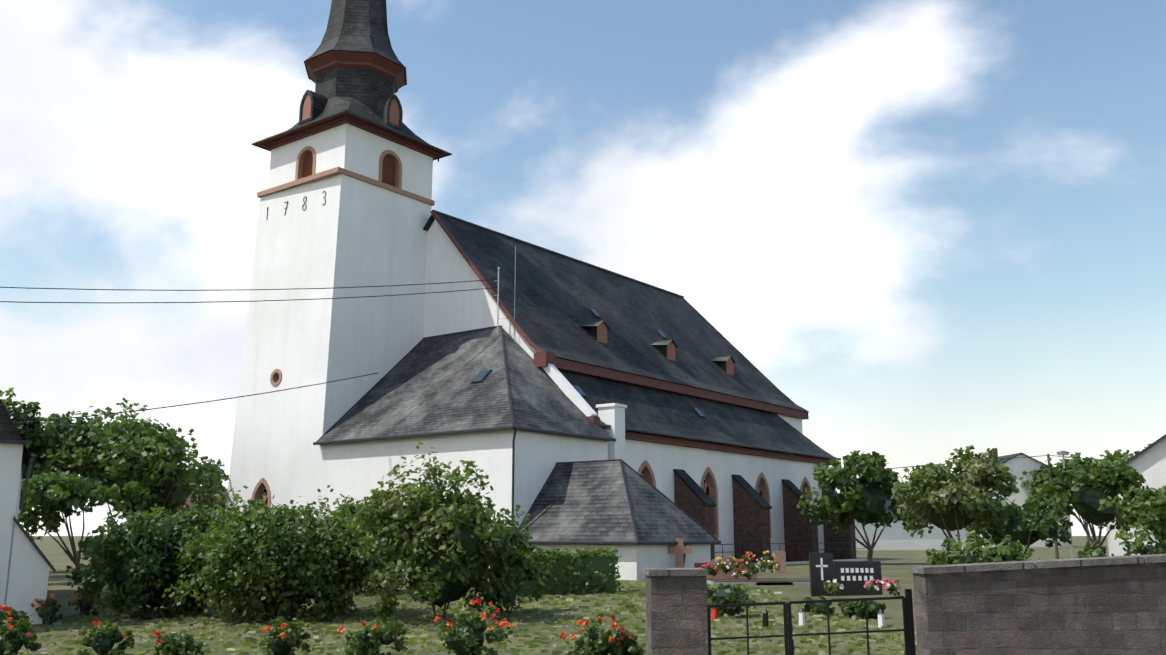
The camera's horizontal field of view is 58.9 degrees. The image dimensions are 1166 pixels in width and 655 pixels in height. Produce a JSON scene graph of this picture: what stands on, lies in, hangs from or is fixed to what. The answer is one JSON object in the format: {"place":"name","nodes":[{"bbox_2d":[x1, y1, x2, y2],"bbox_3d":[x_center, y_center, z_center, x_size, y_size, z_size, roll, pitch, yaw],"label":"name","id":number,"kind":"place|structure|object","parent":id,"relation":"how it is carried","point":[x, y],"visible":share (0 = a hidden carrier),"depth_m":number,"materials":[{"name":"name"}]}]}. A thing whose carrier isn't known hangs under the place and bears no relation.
{"place":"outdoors","nodes":[
{"label":"outdoors","id":0,"kind":"place"},
{"bbox_2d":[14,536,1108,654],"bbox_3d":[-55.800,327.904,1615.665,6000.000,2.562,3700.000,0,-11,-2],"label":"terrain","id":1,"kind":"structure","parent":0,"point":[896,564],"depth_m":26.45,"materials":[{"name":"green plant"}]},
{"bbox_2d":[65,442,544,623],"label":"shrubs","id":2,"kind":"object","parent":1,"relation":"on","point":[436,545],"visible":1,"depth_m":26.17,"materials":[{"name":"green plant"}]},
{"bbox_2d":[0,591,644,654],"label":"flowering bushes","id":3,"kind":"object","parent":1,"relation":"on","point":[465,636],"visible":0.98,"depth_m":18.94,"materials":[{"name":"green plant"}]},
{"bbox_2d":[225,0,866,579],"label":"church","id":4,"kind":"structure","parent":1,"relation":"on","point":[571,404],"depth_m":55.66,"materials":[{"name":"paint"}]},
{"bbox_2d":[521,547,621,594],"bbox_3d":[-0.630,7.724,32.552,3.724,1.579,1.508,2,-12,-12],"label":"hedge","id":5,"kind":"object","parent":1,"relation":"on","point":[565,571],"visible":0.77,"depth_m":32.12,"materials":[{"name":"green plant"}]},
{"bbox_2d":[0,387,1165,582],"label":"trees","id":6,"kind":"object","parent":1,"relation":"on","point":[141,466],"visible":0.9,"depth_m":46.44,"materials":[{"name":"green plant"}]},
{"bbox_2d":[0,279,1165,624],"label":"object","id":7,"kind":"object","parent":1,"relation":"on","point":[26,565],"visible":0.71,"depth_m":43.30,"materials":[{"name":"paint"}]},
{"bbox_2d":[668,538,900,627],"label":"graves","id":8,"kind":"object","parent":1,"relation":"on","point":[852,578],"visible":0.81,"depth_m":29.76,"materials":[{"name":"black stone"}]},
{"bbox_2d":[707,589,915,654],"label":"gate","id":9,"kind":"structure","parent":1,"relation":"on","point":[908,621],"depth_m":15.08,"materials":[{"name":"black metal"}]},
{"bbox_2d":[925,518,1165,565],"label":"shrubs","id":10,"kind":"object","parent":1,"relation":"on","point":[1000,552],"visible":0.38,"depth_m":16.62,"materials":[{"name":"green plant"}]},
{"bbox_2d":[0,0,1165,535],"label":"sky","id":11,"kind":"structure","parent":0,"point":[936,228],"materials":[{"name":"blue"}]},
{"bbox_2d":[643,554,1165,654],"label":"stone wall","id":12,"kind":"structure","parent":0,"point":[1112,605],"depth_m":14.67,"materials":[{"name":"stone"}]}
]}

